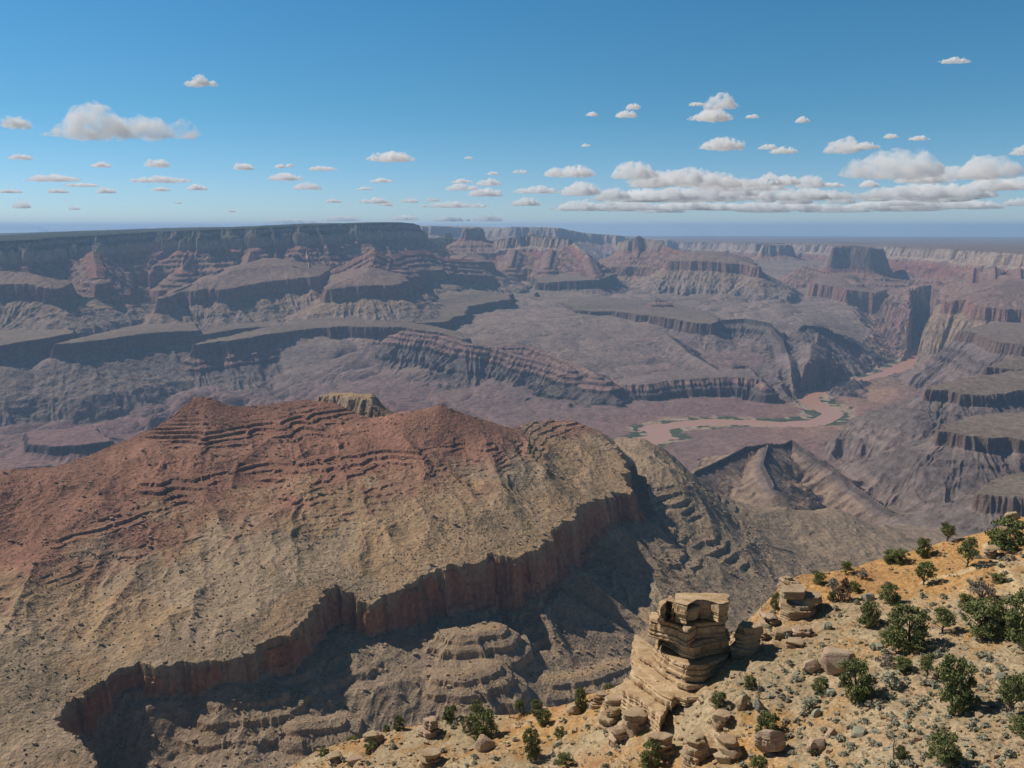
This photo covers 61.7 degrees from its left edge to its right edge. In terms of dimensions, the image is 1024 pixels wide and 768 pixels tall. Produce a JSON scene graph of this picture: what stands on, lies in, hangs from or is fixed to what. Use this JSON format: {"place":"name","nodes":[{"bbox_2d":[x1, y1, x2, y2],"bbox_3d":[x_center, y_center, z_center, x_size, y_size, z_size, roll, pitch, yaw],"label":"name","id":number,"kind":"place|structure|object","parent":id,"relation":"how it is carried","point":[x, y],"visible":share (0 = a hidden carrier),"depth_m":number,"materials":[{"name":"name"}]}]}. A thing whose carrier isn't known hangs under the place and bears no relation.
{"place":"outdoors","nodes":[
{"label":"outdoors","id":0,"kind":"place"},
{"bbox_2d":[0,392,958,767],"bbox_3d":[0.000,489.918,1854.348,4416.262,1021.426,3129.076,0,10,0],"label":"red ridge terrain","id":1,"kind":"structure","parent":0,"point":[454,594],"depth_m":1646.50,"materials":[{"name":"stone"}]},
{"bbox_2d":[0,398,843,767],"bbox_3d":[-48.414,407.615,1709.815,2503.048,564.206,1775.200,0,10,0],"label":"fallen rocks","id":2,"kind":"object","parent":1,"relation":"on","point":[20,542],"visible":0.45,"depth_m":1645.45,"materials":[{"name":"stone"}]},
{"bbox_2d":[0,395,863,767],"bbox_3d":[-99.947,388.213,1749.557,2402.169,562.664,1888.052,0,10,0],"label":"ridge scrub","id":3,"kind":"object","parent":1,"relation":"on","point":[348,551],"visible":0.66,"depth_m":1727.40,"materials":[{"name":"plant"}]},
{"bbox_2d":[0,222,1023,537],"bbox_3d":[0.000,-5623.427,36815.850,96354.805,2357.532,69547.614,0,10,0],"label":"canyon terrain","id":4,"kind":"structure","parent":0,"point":[108,338],"depth_m":7925.34,"materials":[{"name":"stone"}]},
{"bbox_2d":[0,0,1023,236],"label":"sky","id":5,"kind":"structure","parent":0,"point":[901,118],"materials":[{"name":"blue"}]},
{"bbox_2d":[288,517,1023,767],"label":"rim slope","id":6,"kind":"structure","parent":0,"point":[883,573],"depth_m":127.95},
{"bbox_2d":[325,750,341,765],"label":"rock outcrop","id":7,"kind":"object","parent":6,"relation":"on","point":[332,758],"visible":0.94,"depth_m":148.98,"materials":[{"name":"beige stone"}]},
{"bbox_2d":[345,754,363,765],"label":"rock outcrop","id":8,"kind":"object","parent":6,"relation":"on","point":[351,760],"visible":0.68,"depth_m":147.16,"materials":[{"name":"beige stone"}]},
{"bbox_2d":[364,741,377,755],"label":"juniper shrub","id":9,"kind":"object","parent":6,"relation":"on","point":[370,747],"visible":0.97,"depth_m":149.89,"materials":[{"name":"green plant"}]},
{"bbox_2d":[362,730,384,747],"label":"rock outcrop","id":10,"kind":"object","parent":6,"relation":"on","point":[377,737],"visible":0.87,"depth_m":152.83,"materials":[{"name":"beige stone"}]},
{"bbox_2d":[393,715,405,731],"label":"juniper tree","id":11,"kind":"object","parent":6,"relation":"on","point":[399,724],"visible":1,"depth_m":155.51,"materials":[{"name":"green plant"}]},
{"bbox_2d":[416,716,440,739],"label":"rock outcrop","id":12,"kind":"object","parent":6,"relation":"on","point":[428,728],"visible":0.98,"depth_m":152.06,"materials":[{"name":"beige stone"}]},
{"bbox_2d":[418,746,442,767],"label":"rock outcrop","id":13,"kind":"object","parent":6,"relation":"on","point":[429,757],"visible":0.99,"depth_m":141.49,"materials":[{"name":"beige stone"}]},
{"bbox_2d":[442,704,457,724],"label":"juniper tree","id":14,"kind":"object","parent":6,"relation":"on","point":[451,710],"visible":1,"depth_m":155.90,"materials":[{"name":"green plant"}]},
{"bbox_2d":[461,713,477,733],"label":"juniper shrub","id":15,"kind":"object","parent":6,"relation":"on","point":[469,720],"visible":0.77,"depth_m":151.32,"materials":[{"name":"green plant"}]},
{"bbox_2d":[468,699,482,713],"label":"pinyon tree","id":16,"kind":"object","parent":6,"relation":"on","point":[474,707],"visible":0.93,"depth_m":155.93,"materials":[{"name":"green plant"}]},
{"bbox_2d":[470,707,498,739],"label":"juniper tree","id":17,"kind":"object","parent":6,"relation":"on","point":[479,727],"visible":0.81,"depth_m":148.71,"materials":[{"name":"green plant"}]},
{"bbox_2d":[475,734,495,751],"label":"boulder","id":18,"kind":"object","parent":6,"relation":"on","point":[484,743],"visible":0.99,"depth_m":143.19,"materials":[{"name":"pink stone"}]},
{"bbox_2d":[514,700,525,712],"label":"pinyon tree","id":19,"kind":"object","parent":6,"relation":"on","point":[518,703],"visible":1,"depth_m":154.89,"materials":[{"name":"green plant"}]},
{"bbox_2d":[522,727,542,760],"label":"juniper tree","id":20,"kind":"object","parent":6,"relation":"on","point":[531,749],"visible":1,"depth_m":135.61,"materials":[{"name":"green plant"}]},
{"bbox_2d":[530,699,544,715],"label":"juniper tree","id":21,"kind":"object","parent":6,"relation":"on","point":[533,703],"visible":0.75,"depth_m":153.21,"materials":[{"name":"green plant"}]},
{"bbox_2d":[535,708,550,726],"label":"juniper tree","id":22,"kind":"object","parent":6,"relation":"on","point":[546,718],"visible":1,"depth_m":147.93,"materials":[{"name":"green plant"}]},
{"bbox_2d":[554,726,564,737],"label":"juniper shrub","id":23,"kind":"object","parent":6,"relation":"on","point":[558,731],"visible":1,"depth_m":140.82,"materials":[{"name":"green plant"}]},
{"bbox_2d":[554,752,574,767],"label":"juniper shrub","id":24,"kind":"object","parent":6,"relation":"on","point":[561,758],"visible":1,"depth_m":129.39,"materials":[{"name":"green plant"}]},
{"bbox_2d":[566,703,580,715],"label":"boulder","id":25,"kind":"object","parent":6,"relation":"on","point":[572,708],"visible":1,"depth_m":145.84,"materials":[{"name":"beige stone"}]},
{"bbox_2d":[574,685,587,712],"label":"juniper tree","id":26,"kind":"object","parent":6,"relation":"on","point":[582,703],"visible":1,"depth_m":146.03,"materials":[{"name":"green plant"}]},
{"bbox_2d":[587,692,608,709],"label":"rock outcrop","id":27,"kind":"object","parent":6,"relation":"on","point":[596,701],"visible":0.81,"depth_m":144.43,"materials":[{"name":"beige stone"}]},
{"bbox_2d":[597,693,621,729],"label":"rock outcrop","id":28,"kind":"object","parent":6,"relation":"on","point":[610,713],"visible":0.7,"depth_m":136.65,"materials":[{"name":"beige stone"}]},
{"bbox_2d":[608,724,626,748],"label":"rock outcrop","id":29,"kind":"object","parent":6,"relation":"on","point":[618,735],"visible":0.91,"depth_m":128.62,"materials":[{"name":"beige stone"}]},
{"bbox_2d":[621,705,646,740],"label":"rock outcrop","id":30,"kind":"object","parent":6,"relation":"on","point":[634,719],"visible":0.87,"depth_m":128.11,"materials":[{"name":"beige stone"}]},
{"bbox_2d":[639,737,661,767],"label":"juniper tree","id":31,"kind":"object","parent":6,"relation":"on","point":[647,755],"visible":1,"depth_m":118.36,"materials":[{"name":"green plant"}]},
{"bbox_2d":[289,527,1023,767],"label":"loose stones","id":32,"kind":"object","parent":6,"relation":"on","point":[916,738],"visible":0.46,"depth_m":121.33,"materials":[{"name":"stone"}]},
{"bbox_2d":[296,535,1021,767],"bbox_3d":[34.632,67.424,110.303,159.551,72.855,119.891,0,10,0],"label":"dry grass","id":33,"kind":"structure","parent":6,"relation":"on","point":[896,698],"depth_m":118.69,"materials":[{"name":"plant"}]},
{"bbox_2d":[648,731,673,758],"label":"rock outcrop","id":34,"kind":"object","parent":6,"relation":"on","point":[665,739],"visible":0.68,"depth_m":119.68,"materials":[{"name":"beige stone"}]},
{"bbox_2d":[308,548,1023,767],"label":"brush","id":35,"kind":"object","parent":6,"relation":"on","point":[770,629],"visible":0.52,"depth_m":133.43,"materials":[{"name":"green plant"}]},
{"bbox_2d":[620,593,730,732],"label":"rock pinnacle","id":36,"kind":"object","parent":6,"relation":"on","point":[681,661],"visible":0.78,"depth_m":131.79,"materials":[{"name":"stone"}]},
{"bbox_2d":[679,733,709,767],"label":"rock outcrop","id":37,"kind":"object","parent":6,"relation":"on","point":[698,746],"visible":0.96,"depth_m":114.36,"materials":[{"name":"beige stone"}]},
{"bbox_2d":[683,732,715,767],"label":"leaning slab","id":38,"kind":"structure","parent":6,"relation":"on","point":[712,746],"depth_m":115.85,"materials":[{"name":"stone"}]},
{"bbox_2d":[711,690,726,709],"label":"juniper shrub","id":39,"kind":"object","parent":6,"relation":"on","point":[716,701],"visible":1,"depth_m":121.25,"materials":[{"name":"green plant"}]},
{"bbox_2d":[711,709,731,731],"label":"rock outcrop","id":40,"kind":"object","parent":6,"relation":"on","point":[720,717],"visible":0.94,"depth_m":118.45,"materials":[{"name":"beige stone"}]},
{"bbox_2d":[713,734,741,763],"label":"rock outcrop","id":41,"kind":"object","parent":6,"relation":"on","point":[729,751],"visible":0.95,"depth_m":111.67,"materials":[{"name":"beige stone"}]},
{"bbox_2d":[735,695,747,710],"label":"boulder","id":42,"kind":"object","parent":6,"relation":"on","point":[741,701],"visible":1,"depth_m":119.68,"materials":[{"name":"beige stone"}]},
{"bbox_2d":[730,621,763,657],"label":"rock outcrop","id":43,"kind":"object","parent":6,"relation":"on","point":[747,637],"visible":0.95,"depth_m":132.89,"materials":[{"name":"beige stone"}]},
{"bbox_2d":[743,674,756,688],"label":"juniper tree","id":44,"kind":"object","parent":6,"relation":"on","point":[749,680],"visible":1,"depth_m":122.73,"materials":[{"name":"green plant"}]},
{"bbox_2d":[748,752,765,767],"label":"juniper shrub","id":45,"kind":"object","parent":6,"relation":"on","point":[754,759],"visible":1,"depth_m":108.21,"materials":[{"name":"green plant"}]},
{"bbox_2d":[753,698,764,712],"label":"boulder","id":46,"kind":"object","parent":6,"relation":"on","point":[758,705],"visible":0.93,"depth_m":118.37,"materials":[{"name":"grey stone"}]},
{"bbox_2d":[759,612,778,627],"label":"rock outcrop","id":47,"kind":"object","parent":6,"relation":"on","point":[771,619],"visible":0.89,"depth_m":141.65,"materials":[{"name":"beige stone"}]},
{"bbox_2d":[753,729,785,752],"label":"boulder","id":48,"kind":"object","parent":6,"relation":"on","point":[767,740],"visible":1,"depth_m":108.75,"materials":[{"name":"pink stone"}]},
{"bbox_2d":[755,709,784,731],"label":"juniper shrub","id":49,"kind":"object","parent":6,"relation":"on","point":[762,720],"visible":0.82,"depth_m":113.52,"materials":[{"name":"green plant"}]},
{"bbox_2d":[770,591,779,608],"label":"juniper tree","id":50,"kind":"object","parent":6,"relation":"on","point":[776,597],"visible":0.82,"depth_m":148.14,"materials":[{"name":"green plant"}]},
{"bbox_2d":[771,626,792,639],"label":"rock outcrop","id":51,"kind":"object","parent":6,"relation":"on","point":[779,632],"visible":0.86,"depth_m":136.08,"materials":[{"name":"beige stone"}]},
{"bbox_2d":[776,575,799,590],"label":"rock outcrop","id":52,"kind":"object","parent":6,"relation":"on","point":[786,580],"visible":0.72,"depth_m":155.83,"materials":[{"name":"beige stone"}]},
{"bbox_2d":[781,637,803,648],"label":"rock outcrop","id":53,"kind":"object","parent":6,"relation":"on","point":[791,642],"visible":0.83,"depth_m":132.76,"materials":[{"name":"beige stone"}]},
{"bbox_2d":[778,583,822,620],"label":"rock outcrop","id":54,"kind":"object","parent":6,"relation":"on","point":[797,601],"visible":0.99,"depth_m":142.44,"materials":[{"name":"beige stone"}]},
{"bbox_2d":[790,625,815,637],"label":"rock outcrop","id":55,"kind":"object","parent":6,"relation":"on","point":[801,631],"visible":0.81,"depth_m":135.71,"materials":[{"name":"beige stone"}]},
{"bbox_2d":[801,696,817,709],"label":"sagebrush","id":56,"kind":"object","parent":6,"relation":"on","point":[808,703],"visible":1,"depth_m":115.80,"materials":[{"name":"grey plant"}]},
{"bbox_2d":[802,659,821,673],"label":"boulder","id":57,"kind":"object","parent":6,"relation":"on","point":[811,666],"visible":0.94,"depth_m":123.33,"materials":[{"name":"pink stone"}]},
{"bbox_2d":[806,737,825,753],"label":"boulder","id":58,"kind":"object","parent":6,"relation":"on","point":[813,743],"visible":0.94,"depth_m":105.80,"materials":[{"name":"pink stone"}]},
{"bbox_2d":[811,708,820,717],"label":"boulder","id":59,"kind":"object","parent":6,"relation":"on","point":[815,713],"visible":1,"depth_m":114.00,"materials":[{"name":"grey stone"}]},
{"bbox_2d":[812,570,826,584],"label":"juniper shrub","id":60,"kind":"object","parent":6,"relation":"on","point":[818,578],"visible":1,"depth_m":154.91,"materials":[{"name":"green plant"}]},
{"bbox_2d":[810,677,829,694],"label":"juniper shrub","id":61,"kind":"object","parent":6,"relation":"on","point":[818,688],"visible":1,"depth_m":118.27,"materials":[{"name":"green plant"}]},
{"bbox_2d":[825,727,836,737],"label":"boulder","id":62,"kind":"object","parent":6,"relation":"on","point":[830,732],"visible":0.94,"depth_m":108.44,"materials":[{"name":"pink stone"}]},
{"bbox_2d":[827,591,838,601],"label":"juniper shrub","id":63,"kind":"object","parent":6,"relation":"on","point":[832,594],"visible":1,"depth_m":145.68,"materials":[{"name":"green plant"}]},
{"bbox_2d":[827,577,841,594],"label":"dry bush","id":64,"kind":"object","parent":6,"relation":"on","point":[833,583],"visible":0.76,"depth_m":148.92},
{"bbox_2d":[820,647,855,674],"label":"boulder","id":65,"kind":"object","parent":6,"relation":"on","point":[831,657],"visible":0.84,"depth_m":121.03,"materials":[{"name":"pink stone"}]},
{"bbox_2d":[834,577,852,600],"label":"dry bush","id":66,"kind":"object","parent":6,"relation":"on","point":[845,587],"visible":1,"depth_m":145.41,"materials":[{"name":"brown plant"}]},
{"bbox_2d":[841,561,853,574],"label":"pinyon tree","id":67,"kind":"object","parent":6,"relation":"on","point":[846,565],"visible":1,"depth_m":158.56,"materials":[{"name":"green plant"}]},
{"bbox_2d":[847,581,860,591],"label":"juniper shrub","id":68,"kind":"object","parent":6,"relation":"on","point":[855,585],"visible":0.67,"depth_m":148.98,"materials":[{"name":"green plant"}]},
{"bbox_2d":[838,657,877,703],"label":"juniper tree","id":69,"kind":"object","parent":6,"relation":"on","point":[861,690],"visible":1,"depth_m":112.95,"materials":[{"name":"green plant"}]},
{"bbox_2d":[850,726,865,737],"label":"boulder","id":70,"kind":"object","parent":6,"relation":"on","point":[858,731],"visible":0.99,"depth_m":105.45,"materials":[{"name":"grey stone"}]},
{"bbox_2d":[855,567,868,578],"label":"dry bush","id":71,"kind":"object","parent":6,"relation":"on","point":[863,574],"visible":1,"depth_m":153.75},
{"bbox_2d":[712,591,1023,767],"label":"sagebrush","id":72,"kind":"object","parent":6,"relation":"on","point":[877,731],"visible":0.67,"depth_m":112.31,"materials":[{"name":"plant"}]},
{"bbox_2d":[861,593,874,600],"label":"boulder","id":73,"kind":"object","parent":6,"relation":"on","point":[868,596],"visible":0.89,"depth_m":143.74,"materials":[{"name":"grey stone"}]},
{"bbox_2d":[856,600,882,627],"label":"juniper tree","id":74,"kind":"object","parent":6,"relation":"on","point":[869,618],"visible":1,"depth_m":134.05,"materials":[{"name":"green plant"}]},
{"bbox_2d":[874,649,893,666],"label":"dry bush","id":75,"kind":"object","parent":6,"relation":"on","point":[887,660],"visible":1,"depth_m":119.49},
{"bbox_2d":[881,691,895,700],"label":"sagebrush","id":76,"kind":"object","parent":6,"relation":"on","point":[889,695],"visible":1,"depth_m":111.63,"materials":[{"name":"grey plant"}]},
{"bbox_2d":[882,549,895,564],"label":"juniper shrub","id":77,"kind":"object","parent":6,"relation":"on","point":[886,558],"visible":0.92,"depth_m":158.47,"materials":[{"name":"green plant"}]},
{"bbox_2d":[877,581,901,603],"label":"juniper tree","id":78,"kind":"object","parent":6,"relation":"on","point":[890,597],"visible":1,"depth_m":140.51,"materials":[{"name":"green plant"}]},
{"bbox_2d":[877,625,904,646],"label":"juniper shrub","id":79,"kind":"object","parent":6,"relation":"on","point":[883,634],"visible":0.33,"depth_m":126.94,"materials":[{"name":"green plant"}]},
{"bbox_2d":[879,670,904,690],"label":"sagebrush","id":80,"kind":"object","parent":6,"relation":"on","point":[891,680],"visible":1,"depth_m":113.40,"materials":[{"name":"grey plant"}]},
{"bbox_2d":[887,548,910,564],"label":"juniper shrub","id":81,"kind":"object","parent":6,"relation":"on","point":[899,554],"visible":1,"depth_m":157.18,"materials":[{"name":"green plant"}]},
{"bbox_2d":[891,655,912,675],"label":"juniper shrub","id":82,"kind":"object","parent":6,"relation":"on","point":[903,662],"visible":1,"depth_m":116.80,"materials":[{"name":"green plant"}]},
{"bbox_2d":[894,744,910,760],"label":"juniper shrub","id":83,"kind":"object","parent":6,"relation":"on","point":[903,752],"visible":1,"depth_m":95.67,"materials":[{"name":"green plant"}]},
{"bbox_2d":[885,601,932,654],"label":"juniper tree","id":84,"kind":"object","parent":6,"relation":"on","point":[916,641],"visible":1,"depth_m":122.84,"materials":[{"name":"green plant"}]},
{"bbox_2d":[914,538,933,557],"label":"juniper tree","id":85,"kind":"object","parent":6,"relation":"on","point":[920,550],"visible":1,"depth_m":156.80,"materials":[{"name":"green plant"}]},
{"bbox_2d":[912,561,938,584],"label":"pinyon tree","id":86,"kind":"object","parent":6,"relation":"on","point":[925,565],"visible":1,"depth_m":144.31,"materials":[{"name":"green plant"}]},
{"bbox_2d":[917,653,935,678],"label":"pinyon tree","id":87,"kind":"object","parent":6,"relation":"on","point":[926,661],"visible":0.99,"depth_m":113.37,"materials":[{"name":"green plant"}]},
{"bbox_2d":[925,726,963,767],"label":"juniper tree","id":88,"kind":"object","parent":6,"relation":"on","point":[950,753],"visible":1,"depth_m":92.00,"materials":[{"name":"green plant"}]},
{"bbox_2d":[932,607,956,632],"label":"pinyon tree","id":89,"kind":"object","parent":6,"relation":"on","point":[947,615],"visible":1,"depth_m":125.26,"materials":[{"name":"green plant"}]},
{"bbox_2d":[937,521,957,540],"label":"pinyon tree","id":90,"kind":"object","parent":6,"relation":"on","point":[950,530],"visible":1,"depth_m":160.79,"materials":[{"name":"green plant"}]},
{"bbox_2d":[933,653,979,715],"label":"juniper tree","id":91,"kind":"object","parent":6,"relation":"on","point":[961,698],"visible":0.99,"depth_m":103.18,"materials":[{"name":"green plant"}]},
{"bbox_2d":[955,536,978,566],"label":"pinyon tree","id":92,"kind":"object","parent":6,"relation":"on","point":[968,548],"visible":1,"depth_m":145.20,"materials":[{"name":"green plant"}]},
{"bbox_2d":[957,593,976,609],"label":"juniper shrub","id":93,"kind":"object","parent":6,"relation":"on","point":[963,596],"visible":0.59,"depth_m":130.77,"materials":[{"name":"green plant"}]},
{"bbox_2d":[965,721,977,730],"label":"sagebrush","id":94,"kind":"object","parent":6,"relation":"on","point":[972,725],"visible":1,"depth_m":98.00,"materials":[{"name":"grey plant"}]},
{"bbox_2d":[966,579,998,597],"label":"dry bush","id":95,"kind":"object","parent":6,"relation":"on","point":[983,586],"visible":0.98,"depth_m":132.97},
{"bbox_2d":[961,597,1007,639],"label":"juniper tree","id":96,"kind":"object","parent":6,"relation":"on","point":[975,609],"visible":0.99,"depth_m":120.80,"materials":[{"name":"green plant"}]},
{"bbox_2d":[981,545,1000,558],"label":"rock outcrop","id":97,"kind":"object","parent":6,"relation":"on","point":[989,551],"visible":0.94,"depth_m":147.18,"materials":[{"name":"beige stone"}]},
{"bbox_2d":[991,573,1009,583],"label":"juniper shrub","id":98,"kind":"object","parent":6,"relation":"on","point":[998,577],"visible":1,"depth_m":137.29,"materials":[{"name":"green plant"}]},
{"bbox_2d":[984,514,1023,552],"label":"juniper tree","id":99,"kind":"object","parent":6,"relation":"on","point":[999,537],"visible":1,"depth_m":148.18,"materials":[{"name":"green plant"}]},
{"bbox_2d":[990,596,1021,626],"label":"pinyon tree","id":100,"kind":"object","parent":6,"relation":"on","point":[1000,609],"visible":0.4,"depth_m":120.81,"materials":[{"name":"green plant"}]},
{"bbox_2d":[992,672,1023,711],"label":"pinyon tree","id":101,"kind":"object","parent":6,"relation":"on","point":[1007,692],"visible":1,"depth_m":99.43,"materials":[{"name":"green plant"}]},
{"bbox_2d":[1003,748,1016,756],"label":"sagebrush","id":102,"kind":"object","parent":6,"relation":"on","point":[1009,751],"visible":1,"depth_m":91.43,"materials":[{"name":"grey plant"}]},
{"bbox_2d":[1000,511,1020,533],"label":"rock outcrop","id":103,"kind":"object","parent":6,"relation":"on","point":[1015,515],"visible":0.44,"depth_m":153.77,"materials":[{"name":"beige stone"}]},
{"bbox_2d":[1001,587,1023,646],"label":"juniper tree","id":104,"kind":"object","parent":6,"relation":"on","point":[1013,620],"visible":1,"depth_m":116.64,"materials":[{"name":"green plant"}]},
{"bbox_2d":[1007,714,1023,738],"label":"juniper shrub","id":105,"kind":"object","parent":6,"relation":"on","point":[1018,722],"visible":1,"depth_m":94.78,"materials":[{"name":"green plant"}]},
{"bbox_2d":[636,338,920,444],"bbox_3d":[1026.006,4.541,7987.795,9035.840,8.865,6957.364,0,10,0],"label":"river","id":106,"kind":"structure","parent":0,"point":[657,434],"depth_m":6520.67,"materials":[{"name":"beige liquid"}]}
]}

